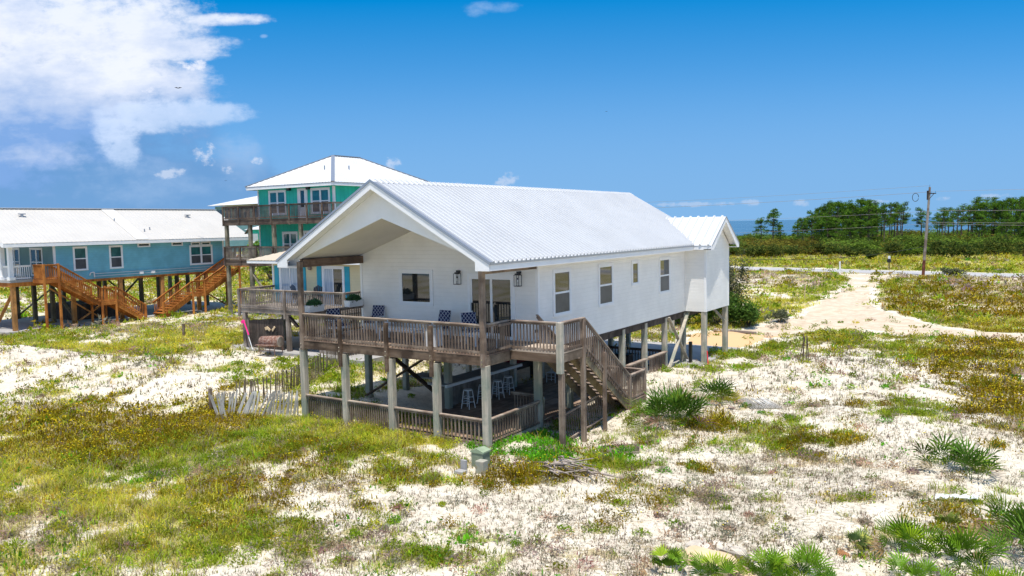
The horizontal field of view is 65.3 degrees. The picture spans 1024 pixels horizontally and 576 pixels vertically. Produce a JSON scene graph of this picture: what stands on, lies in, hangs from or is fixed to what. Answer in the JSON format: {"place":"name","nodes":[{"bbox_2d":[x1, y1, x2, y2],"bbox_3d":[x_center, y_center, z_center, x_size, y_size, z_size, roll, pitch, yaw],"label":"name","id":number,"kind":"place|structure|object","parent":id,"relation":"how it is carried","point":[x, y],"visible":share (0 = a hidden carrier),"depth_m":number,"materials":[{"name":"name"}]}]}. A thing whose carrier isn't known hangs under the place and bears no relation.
{"place":"outdoors","nodes":[
{"label":"outdoors","id":0,"kind":"place"},
{"bbox_2d":[379,326,423,341],"bbox_3d":[-4.111,1.707,29.535,1.738,0.420,0.620,2,5,33],"label":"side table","id":1,"kind":"object","parent":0,"point":[389,328],"visible":0.56,"depth_m":29.41,"materials":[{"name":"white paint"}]},
{"bbox_2d":[422,323,441,346],"bbox_3d":[-2.710,1.653,27.444,0.540,0.800,0.460,2,5,33],"label":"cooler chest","id":2,"kind":"object","parent":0,"point":[434,335],"visible":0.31,"depth_m":27.29,"materials":[{"name":"white paint"}]},
{"bbox_2d":[0,251,1023,575],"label":"ground","id":3,"kind":"structure","parent":0,"point":[422,399],"depth_m":22.20,"materials":[{"name":"sand"}]},
{"bbox_2d":[0,208,248,333],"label":"stilt house","id":4,"kind":"structure","parent":3,"relation":"on","point":[59,248],"depth_m":59.28,"materials":[{"name":"blue"}]},
{"bbox_2d":[12,248,20,275],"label":"porch door","id":5,"kind":"structure","parent":4,"relation":"in","point":[16,252],"depth_m":57.95,"materials":[{"name":"white glass"}]},
{"bbox_2d":[29,248,42,275],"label":"porch door","id":6,"kind":"structure","parent":4,"relation":"in","point":[36,255],"depth_m":56.40,"materials":[{"name":"white glass"}]},
{"bbox_2d":[72,246,88,270],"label":"window","id":7,"kind":"structure","parent":4,"relation":"in","point":[80,255],"depth_m":56.62,"materials":[{"name":"white glass"}]},
{"bbox_2d":[109,245,123,268],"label":"window","id":8,"kind":"structure","parent":4,"relation":"in","point":[115,251],"depth_m":58.79,"materials":[{"name":"white glass"}]},
{"bbox_2d":[189,245,212,264],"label":"window","id":9,"kind":"structure","parent":4,"relation":"in","point":[199,254],"depth_m":64.77,"materials":[{"name":"white glass"}]},
{"bbox_2d":[209,196,258,257],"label":"house","id":10,"kind":"structure","parent":3,"relation":"on","point":[248,201],"depth_m":155.44,"materials":[{"name":"blue"}]},
{"bbox_2d":[208,389,298,418],"bbox_3d":[-9.688,4.545,29.917,3.155,1.517,0.950,-1,5,-3],"label":"sand fence","id":11,"kind":"object","parent":3,"relation":"on","point":[221,400],"visible":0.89,"depth_m":30.26,"materials":[{"name":"wood"}]},
{"bbox_2d":[247,240,271,279],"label":"bush","id":12,"kind":"object","parent":3,"relation":"on","point":[267,268],"visible":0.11,"depth_m":104.81,"materials":[{"name":"green plant"}]},
{"bbox_2d":[257,331,283,355],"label":"barrel smoker","id":13,"kind":"object","parent":3,"relation":"on","point":[271,341],"visible":0.94,"depth_m":41.12,"materials":[{"name":"metal"}]},
{"bbox_2d":[236,351,356,407],"bbox_3d":[-8.156,3.482,37.833,1.676,1.633,14.369,1,5,22],"label":"sand fence","id":14,"kind":"object","parent":3,"relation":"on","point":[319,368],"visible":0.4,"depth_m":33.32,"materials":[{"name":"grey wood"}]},
{"bbox_2d":[229,251,401,365],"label":"cottage","id":15,"kind":"structure","parent":3,"relation":"on","point":[338,284],"depth_m":42.88,"materials":[{"name":"white"}]},
{"bbox_2d":[279,267,297,302],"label":"sliding door","id":16,"kind":"structure","parent":15,"relation":"in","point":[287,276],"depth_m":45.10,"materials":[{"name":"white glass"}]},
{"bbox_2d":[321,266,344,305],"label":"sliding door","id":17,"kind":"structure","parent":15,"relation":"in","point":[333,278],"depth_m":43.13,"materials":[{"name":"white glass"}]},
{"bbox_2d":[212,155,429,322],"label":"tall house","id":18,"kind":"structure","parent":3,"relation":"on","point":[293,206],"depth_m":59.06,"materials":[{"name":"teal metal"}]},
{"bbox_2d":[268,190,285,215],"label":"window","id":19,"kind":"structure","parent":18,"relation":"in","point":[274,196],"depth_m":59.73,"materials":[{"name":"clear glass"}]},
{"bbox_2d":[282,231,297,250],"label":"window","id":20,"kind":"structure","parent":18,"relation":"in","point":[288,238],"depth_m":59.34,"materials":[{"name":"clear glass"}]},
{"bbox_2d":[297,188,307,217],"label":"door","id":21,"kind":"structure","parent":18,"relation":"in","point":[302,197],"depth_m":58.29,"materials":[{"name":"white glass"}]},
{"bbox_2d":[310,187,330,213],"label":"window","id":22,"kind":"structure","parent":18,"relation":"in","point":[316,194],"depth_m":57.22,"materials":[{"name":"clear glass"}]},
{"bbox_2d":[470,446,490,466],"bbox_3d":[-0.936,5.089,23.855,0.480,0.670,0.400,2,5,33],"label":"utility box","id":23,"kind":"object","parent":3,"relation":"on","point":[481,452],"visible":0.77,"depth_m":23.74,"materials":[{"name":"green metal"}]},
{"bbox_2d":[475,459,487,473],"bbox_3d":[-0.872,5.257,23.048,0.280,0.560,0.280,2,5,33],"label":"cut post","id":24,"kind":"object","parent":3,"relation":"on","point":[481,465],"visible":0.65,"depth_m":22.94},
{"bbox_2d":[276,179,738,447],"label":"beach house","id":25,"kind":"structure","parent":3,"relation":"on","point":[567,286],"depth_m":30.05,"materials":[{"name":"white"}]},
{"bbox_2d":[304,297,324,312],"bbox_3d":[-7.591,0.631,30.609,0.536,0.552,0.760,2,5,33],"label":"planter box","id":26,"kind":"object","parent":25,"relation":"on","point":[314,305],"visible":1,"depth_m":30.45,"materials":[{"name":"white paint"}]},
{"bbox_2d":[326,308,349,336],"bbox_3d":[-6.803,1.331,31.050,0.690,1.043,0.760,-5,6,-38],"label":"porch chair","id":27,"kind":"object","parent":25,"relation":"on","point":[333,311],"visible":0.35,"depth_m":31.13,"materials":[{"name":"fabric"}]},
{"bbox_2d":[344,294,362,306],"bbox_3d":[-6.425,0.474,32.394,0.584,0.538,0.791,2,5,33],"label":"planter box","id":28,"kind":"object","parent":25,"relation":"on","point":[353,300],"visible":1,"depth_m":32.21,"materials":[{"name":"white paint"}]},
{"bbox_2d":[362,305,385,332],"bbox_3d":[-5.483,1.238,31.893,0.690,1.043,0.760,1,5,25],"label":"porch chair","id":29,"kind":"object","parent":25,"relation":"on","point":[378,311],"visible":0.5,"depth_m":32.02,"materials":[{"name":"fabric"}]},
{"bbox_2d":[398,269,433,305],"bbox_3d":[-3.763,-0.019,31.214,1.720,1.417,0.057,2,5,33],"label":"picture window","id":30,"kind":"structure","parent":25,"relation":"in","point":[415,285],"depth_m":31.21,"materials":[{"name":"white glass"}]},
{"bbox_2d":[438,310,451,338],"bbox_3d":[-2.681,1.365,29.582,0.690,1.043,0.760,3,6,39],"label":"porch chair","id":31,"kind":"object","parent":25,"relation":"on","point":[444,315],"visible":0.27,"depth_m":29.68,"materials":[{"name":"fabric"}]},
{"bbox_2d":[409,362,521,408],"bbox_3d":[-2.123,3.972,33.327,2.680,1.030,5.350,2,5,33],"label":"bar counter","id":32,"kind":"object","parent":25,"relation":"on","point":[460,383],"visible":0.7,"depth_m":32.48,"materials":[{"name":"wood"}]},
{"bbox_2d":[460,312,478,343],"bbox_3d":[-1.472,1.420,28.590,0.690,1.044,0.760,-3,5,-18],"label":"porch chair","id":33,"kind":"object","parent":25,"relation":"on","point":[468,317],"visible":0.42,"depth_m":28.76,"materials":[{"name":"fabric"}]},
{"bbox_2d":[467,273,515,339],"bbox_3d":[-0.761,0.671,29.295,2.100,2.390,0.070,2,5,33],"label":"sliding door","id":34,"kind":"structure","parent":25,"relation":"in","point":[500,294],"depth_m":29.16,"materials":[{"name":"white glass"}]},
{"bbox_2d":[552,268,571,316],"bbox_3d":[1.869,0.154,29.600,0.057,1.730,1.340,2,5,33],"label":"window","id":35,"kind":"structure","parent":25,"relation":"in","point":[562,286],"depth_m":29.60,"materials":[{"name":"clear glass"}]},
{"bbox_2d":[598,263,613,306],"bbox_3d":[3.842,-0.132,32.598,0.057,1.730,1.340,2,5,33],"label":"window","id":36,"kind":"structure","parent":25,"relation":"in","point":[605,272],"depth_m":32.60,"materials":[{"name":"clear glass"}]},
{"bbox_2d":[631,260,639,285],"bbox_3d":[5.405,-0.660,34.960,0.057,1.090,0.770,2,5,33],"label":"window","id":37,"kind":"structure","parent":25,"relation":"in","point":[635,280],"depth_m":34.92,"materials":[{"name":"clear glass"}]},
{"bbox_2d":[659,257,670,293],"bbox_3d":[7.222,-0.604,37.738,0.057,1.710,1.340,2,5,33],"label":"window","id":38,"kind":"structure","parent":25,"relation":"in","point":[664,262],"depth_m":37.75,"materials":[{"name":"clear glass"}]},
{"bbox_2d":[0,255,1023,575],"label":"weeds","id":39,"kind":"object","parent":3,"relation":"on","point":[400,505],"visible":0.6,"depth_m":25.92,"materials":[{"name":"green plant"}]},
{"bbox_2d":[0,252,1023,575],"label":"green grass","id":40,"kind":"structure","parent":3,"relation":"on","point":[182,446],"depth_m":24.64,"materials":[{"name":"green plant"}]},
{"bbox_2d":[0,251,1023,575],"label":"flowering weeds","id":41,"kind":"object","parent":3,"relation":"on","point":[512,471],"visible":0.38,"depth_m":27.37,"materials":[{"name":"green plant"}]},
{"bbox_2d":[0,250,1023,575],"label":"tall yellow grass","id":42,"kind":"structure","parent":3,"relation":"on","point":[48,484],"depth_m":25.29,"materials":[{"name":"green plant"}]},
{"bbox_2d":[0,316,1023,575],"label":"sand sprigs","id":43,"kind":"object","parent":3,"relation":"on","point":[740,374],"visible":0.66,"depth_m":21.79,"materials":[{"name":"beige plant"}]},
{"bbox_2d":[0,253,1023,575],"bbox_3d":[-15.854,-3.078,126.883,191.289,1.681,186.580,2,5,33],"label":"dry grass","id":44,"kind":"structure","parent":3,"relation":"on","point":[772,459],"depth_m":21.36,"materials":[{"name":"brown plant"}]},
{"bbox_2d":[0,251,1023,575],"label":"leafy ground cover","id":45,"kind":"object","parent":3,"relation":"on","point":[510,439],"visible":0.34,"depth_m":25.69,"materials":[{"name":"green plant"}]},
{"bbox_2d":[0,314,1023,572],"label":"yellow flowers","id":46,"kind":"object","parent":3,"relation":"on","point":[434,456],"visible":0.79,"depth_m":27.22,"materials":[{"name":"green plant"}]},
{"bbox_2d":[506,360,532,377],"bbox_3d":[0.002,3.817,36.867,1.350,0.900,2.400,2,5,33],"label":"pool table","id":47,"kind":"object","parent":3,"relation":"on","point":[525,364],"visible":0.09,"depth_m":36.81,"materials":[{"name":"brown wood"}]},
{"bbox_2d":[531,455,622,482],"bbox_3d":[1.622,5.120,22.897,1.759,0.565,2.602,-5,6,-40],"label":"driftwood pile","id":48,"kind":"object","parent":3,"relation":"on","point":[562,461],"visible":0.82,"depth_m":22.81,"materials":[{"name":"wood"}]},
{"bbox_2d":[558,390,613,439],"bbox_3d":[2.711,4.595,28.674,0.355,1.250,4.304,2,5,33],"label":"leaning lattice","id":49,"kind":"object","parent":3,"relation":"on","point":[578,406],"visible":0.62,"depth_m":28.76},
{"bbox_2d":[600,444,639,452],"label":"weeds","id":50,"kind":"object","parent":3,"relation":"on","point":[637,448],"visible":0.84,"depth_m":25.62,"materials":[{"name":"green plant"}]},
{"bbox_2d":[636,544,687,575],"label":"palmetto","id":51,"kind":"object","parent":3,"relation":"on","point":[672,559],"visible":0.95,"depth_m":16.30,"materials":[{"name":"green plant"}]},
{"bbox_2d":[622,379,722,434],"bbox_3d":[5.653,4.147,28.112,3.623,1.795,3.127,0,5,12],"label":"palmetto","id":52,"kind":"object","parent":3,"relation":"on","point":[678,399],"visible":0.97,"depth_m":27.63,"materials":[{"name":"green plant"}]},
{"bbox_2d":[685,540,713,549],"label":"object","id":53,"kind":"object","parent":3,"relation":"on","point":[693,542],"visible":0.59,"depth_m":17.29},
{"bbox_2d":[677,546,746,575],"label":"palmetto","id":54,"kind":"object","parent":3,"relation":"on","point":[699,564],"visible":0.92,"depth_m":15.72,"materials":[{"name":"green plant"}]},
{"bbox_2d":[686,374,743,406],"bbox_3d":[7.782,3.959,30.816,2.456,1.336,2.552,-1,5,4],"label":"palmetto","id":55,"kind":"object","parent":3,"relation":"on","point":[723,389],"visible":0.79,"depth_m":30.46,"materials":[{"name":"green plant"}]},
{"bbox_2d":[682,545,755,575],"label":"rubble rock","id":56,"kind":"object","parent":3,"relation":"on","point":[693,549],"visible":0.44,"depth_m":16.61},
{"bbox_2d":[700,292,741,324],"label":"bush","id":57,"kind":"object","parent":3,"relation":"on","point":[712,313],"visible":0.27,"depth_m":54.08,"materials":[{"name":"green plant"}]},
{"bbox_2d":[712,540,748,560],"bbox_3d":[4.650,5.585,17.049,0.928,0.184,0.364,3,6,43],"label":"rock","id":58,"kind":"object","parent":3,"relation":"on","point":[738,551],"visible":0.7,"depth_m":16.92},
{"bbox_2d":[729,248,753,303],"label":"tall shrub","id":59,"kind":"object","parent":3,"relation":"on","point":[742,271],"visible":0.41,"depth_m":56.73,"materials":[{"name":"green plant"}]},
{"bbox_2d":[728,298,761,326],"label":"bush","id":60,"kind":"object","parent":3,"relation":"on","point":[749,312],"visible":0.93,"depth_m":53.66,"materials":[{"name":"green plant"}]},
{"bbox_2d":[735,244,766,256],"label":"bush","id":61,"kind":"object","parent":3,"relation":"on","point":[757,250],"visible":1,"depth_m":149.68,"materials":[{"name":"green plant"}]},
{"bbox_2d":[725,545,795,575],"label":"palmetto","id":62,"kind":"object","parent":3,"relation":"on","point":[777,572],"visible":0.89,"depth_m":15.64,"materials":[{"name":"green plant"}]},
{"bbox_2d":[751,217,769,238],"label":"pine tree","id":63,"kind":"object","parent":3,"relation":"on","point":[760,221],"visible":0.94,"depth_m":196.35,"materials":[{"name":"green plant"}]},
{"bbox_2d":[740,397,781,408],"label":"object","id":64,"kind":"object","parent":3,"relation":"on","point":[747,400],"visible":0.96,"depth_m":30.05,"materials":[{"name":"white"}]},
{"bbox_2d":[764,208,782,239],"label":"pine tree","id":65,"kind":"object","parent":3,"relation":"on","point":[773,223],"visible":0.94,"depth_m":193.18,"materials":[{"name":"green plant"}]},
{"bbox_2d":[763,308,789,321],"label":"bush","id":66,"kind":"object","parent":3,"relation":"on","point":[781,314],"visible":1,"depth_m":55.65,"materials":[{"name":"green plant"}]},
{"bbox_2d":[767,243,802,255],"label":"bush","id":67,"kind":"object","parent":3,"relation":"on","point":[790,250],"visible":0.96,"depth_m":150.78,"materials":[{"name":"green plant"}]},
{"bbox_2d":[762,540,837,575],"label":"palmetto","id":68,"kind":"object","parent":3,"relation":"on","point":[808,557],"visible":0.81,"depth_m":15.73,"materials":[{"name":"green plant"}]},
{"bbox_2d":[794,218,809,240],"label":"pine tree","id":69,"kind":"object","parent":3,"relation":"on","point":[801,221],"visible":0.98,"depth_m":186.35,"materials":[{"name":"green plant"}]},
{"bbox_2d":[801,242,844,255],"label":"bush","id":70,"kind":"object","parent":3,"relation":"on","point":[820,247],"visible":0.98,"depth_m":150.62,"materials":[{"name":"green plant"}]},
{"bbox_2d":[819,215,836,241],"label":"pine tree","id":71,"kind":"object","parent":3,"relation":"on","point":[826,225],"visible":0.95,"depth_m":175.43,"materials":[{"name":"green plant"}]},
{"bbox_2d":[802,561,857,575],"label":"palmetto","id":72,"kind":"object","parent":3,"relation":"on","point":[830,573],"visible":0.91,"depth_m":15.33,"materials":[{"name":"green plant"}]},
{"bbox_2d":[827,201,847,233],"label":"pine tree","id":73,"kind":"object","parent":3,"relation":"on","point":[838,204],"visible":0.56,"depth_m":190.33,"materials":[{"name":"green plant"}]},
{"bbox_2d":[837,243,860,256],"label":"bush","id":74,"kind":"object","parent":3,"relation":"on","point":[848,251],"visible":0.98,"depth_m":141.09,"materials":[{"name":"green plant"}]},
{"bbox_2d":[835,527,873,558],"bbox_3d":[7.246,5.335,16.892,0.811,0.539,0.885,2,5,33],"label":"palmetto","id":75,"kind":"object","parent":3,"relation":"on","point":[862,536],"visible":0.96,"depth_m":16.86,"materials":[{"name":"green plant"}]},
{"bbox_2d":[844,202,864,237],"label":"pine tree","id":76,"kind":"object","parent":3,"relation":"on","point":[850,211],"visible":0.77,"depth_m":182.65,"materials":[{"name":"green plant"}]},
{"bbox_2d":[851,198,867,237],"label":"pine tree","id":77,"kind":"object","parent":3,"relation":"on","point":[860,201],"visible":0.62,"depth_m":181.85,"materials":[{"name":"green plant"}]},
{"bbox_2d":[857,199,881,237],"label":"pine tree","id":78,"kind":"object","parent":3,"relation":"on","point":[868,206],"visible":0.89,"depth_m":179.38,"materials":[{"name":"green plant"}]},
{"bbox_2d":[860,220,878,240],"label":"pine tree","id":79,"kind":"object","parent":3,"relation":"on","point":[868,224],"visible":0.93,"depth_m":173.49,"materials":[{"name":"green plant"}]},
{"bbox_2d":[861,248,880,258],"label":"bush","id":80,"kind":"object","parent":3,"relation":"on","point":[868,253],"visible":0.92,"depth_m":136.88,"materials":[{"name":"green plant"}]},
{"bbox_2d":[729,228,1023,255],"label":"coastal scrub","id":81,"kind":"object","parent":3,"relation":"on","point":[910,239],"visible":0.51,"depth_m":162.99,"materials":[{"name":"green plant"}]},
{"bbox_2d":[883,240,904,256],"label":"bush","id":82,"kind":"object","parent":3,"relation":"on","point":[894,247],"visible":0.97,"depth_m":141.91,"materials":[{"name":"green plant"}]},
{"bbox_2d":[895,202,912,235],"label":"pine tree","id":83,"kind":"object","parent":3,"relation":"on","point":[905,214],"visible":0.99,"depth_m":190.66,"materials":[{"name":"green plant"}]},
{"bbox_2d":[864,512,956,559],"bbox_3d":[8.338,5.224,16.678,1.639,1.045,1.907,2,5,33],"label":"palmetto","id":84,"kind":"object","parent":3,"relation":"on","point":[910,530],"visible":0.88,"depth_m":16.62,"materials":[{"name":"green plant"}]},
{"bbox_2d":[911,207,925,234],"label":"pine tree","id":85,"kind":"object","parent":3,"relation":"on","point":[921,214],"visible":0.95,"depth_m":188.29,"materials":[{"name":"green plant"}]},
{"bbox_2d":[883,548,961,575],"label":"palmetto","id":86,"kind":"object","parent":3,"relation":"on","point":[914,569],"visible":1,"depth_m":15.55,"materials":[{"name":"green plant"}]},
{"bbox_2d":[912,185,935,274],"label":"utility pole","id":87,"kind":"object","parent":3,"relation":"on","point":[929,191],"visible":0.98,"depth_m":96.80,"materials":[{"name":"brown wood"}]},
{"bbox_2d":[910,430,971,468],"bbox_3d":[12.185,4.588,22.493,1.682,1.030,2.334,2,5,33],"label":"palmetto","id":88,"kind":"object","parent":3,"relation":"on","point":[934,451],"visible":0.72,"depth_m":22.21,"materials":[{"name":"green plant"}]},
{"bbox_2d":[935,207,950,235],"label":"pine tree","id":89,"kind":"object","parent":3,"relation":"on","point":[943,218],"visible":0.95,"depth_m":173.69,"materials":[{"name":"green plant"}]},
{"bbox_2d":[926,240,960,257],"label":"bush","id":90,"kind":"object","parent":3,"relation":"on","point":[939,249],"visible":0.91,"depth_m":133.13,"materials":[{"name":"green plant"}]},
{"bbox_2d":[927,510,968,527],"bbox_3d":[9.712,5.149,17.729,1.231,0.510,0.590,-2,5,-14],"label":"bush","id":91,"kind":"object","parent":3,"relation":"on","point":[949,518],"visible":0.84,"depth_m":17.66,"materials":[{"name":"green plant"}]},
{"bbox_2d":[939,267,967,275],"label":"bush","id":92,"kind":"object","parent":3,"relation":"on","point":[950,271],"visible":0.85,"depth_m":95.07,"materials":[{"name":"green plant"}]},
{"bbox_2d":[935,494,979,499],"bbox_3d":[10.933,5.142,19.635,1.089,0.110,0.273,0,5,9],"label":"plastic debris","id":93,"kind":"object","parent":3,"relation":"on","point":[963,496],"visible":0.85,"depth_m":19.60,"materials":[{"name":"white"}]},
{"bbox_2d":[908,521,1012,575],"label":"palmetto","id":94,"kind":"object","parent":3,"relation":"on","point":[960,543],"visible":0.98,"depth_m":15.80,"materials":[{"name":"green plant"}]},
{"bbox_2d":[913,435,1007,479],"bbox_3d":[12.380,4.587,21.911,1.795,1.299,2.544,-4,5,-32],"label":"palmetto","id":95,"kind":"object","parent":3,"relation":"on","point":[966,458],"visible":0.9,"depth_m":21.51,"materials":[{"name":"green plant"}]},
{"bbox_2d":[946,241,991,259],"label":"bush","id":96,"kind":"object","parent":3,"relation":"on","point":[968,248],"visible":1,"depth_m":128.67,"materials":[{"name":"green plant"}]},
{"bbox_2d":[968,213,989,237],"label":"pine tree","id":97,"kind":"object","parent":3,"relation":"on","point":[980,224],"visible":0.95,"depth_m":166.77,"materials":[{"name":"green plant"}]},
{"bbox_2d":[970,203,992,234],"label":"pine tree","id":98,"kind":"object","parent":3,"relation":"on","point":[981,206],"visible":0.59,"depth_m":173.00,"materials":[{"name":"green plant"}]},
{"bbox_2d":[958,484,1023,552],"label":"palmetto","id":99,"kind":"object","parent":3,"relation":"on","point":[1016,511],"visible":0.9,"depth_m":16.80,"materials":[{"name":"green plant"}]},
{"bbox_2d":[966,560,1023,575],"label":"palmetto","id":100,"kind":"object","parent":3,"relation":"on","point":[992,572],"visible":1,"depth_m":14.93,"materials":[{"name":"green plant"}]},
{"bbox_2d":[983,201,1006,235],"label":"pine tree","id":101,"kind":"object","parent":3,"relation":"on","point":[995,207],"visible":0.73,"depth_m":174.29,"materials":[{"name":"green plant"}]},
{"bbox_2d":[972,514,1023,567],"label":"palmetto","id":102,"kind":"object","parent":3,"relation":"on","point":[1009,535],"visible":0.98,"depth_m":16.00,"materials":[{"name":"green plant"}]},
{"bbox_2d":[990,199,1009,236],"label":"pine tree","id":103,"kind":"object","parent":3,"relation":"on","point":[1002,204],"visible":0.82,"depth_m":172.10,"materials":[{"name":"green plant"}]},
{"bbox_2d":[983,237,1021,254],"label":"bush","id":104,"kind":"object","parent":3,"relation":"on","point":[1004,247],"visible":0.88,"depth_m":140.89,"materials":[{"name":"green plant"}]},
{"bbox_2d":[996,212,1016,238],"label":"pine tree","id":105,"kind":"object","parent":3,"relation":"on","point":[1007,221],"visible":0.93,"depth_m":152.68,"materials":[{"name":"green plant"}]},
{"bbox_2d":[1006,241,1023,255],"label":"bush","id":106,"kind":"object","parent":3,"relation":"on","point":[1019,245],"visible":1,"depth_m":132.27,"materials":[{"name":"green plant"}]},
{"bbox_2d":[0,0,1023,220],"label":"sky","id":107,"kind":"structure","parent":0,"point":[714,101],"materials":[{"name":"blue"}]},
{"bbox_2d":[236,254,1023,276],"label":"road","id":108,"kind":"structure","parent":0,"point":[918,272],"depth_m":105.90,"materials":[{"name":"asphalt"}]},
{"bbox_2d":[686,274,1023,347],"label":"sandy driveway","id":109,"kind":"structure","parent":0,"point":[832,308],"depth_m":54.47,"materials":[{"name":"sand"}]},
{"bbox_2d":[729,216,1015,235],"bbox_3d":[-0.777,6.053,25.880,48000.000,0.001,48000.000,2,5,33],"label":"sea","id":110,"kind":"structure","parent":0,"point":[741,228],"depth_m":793.53,"materials":[{"name":"liquid"}]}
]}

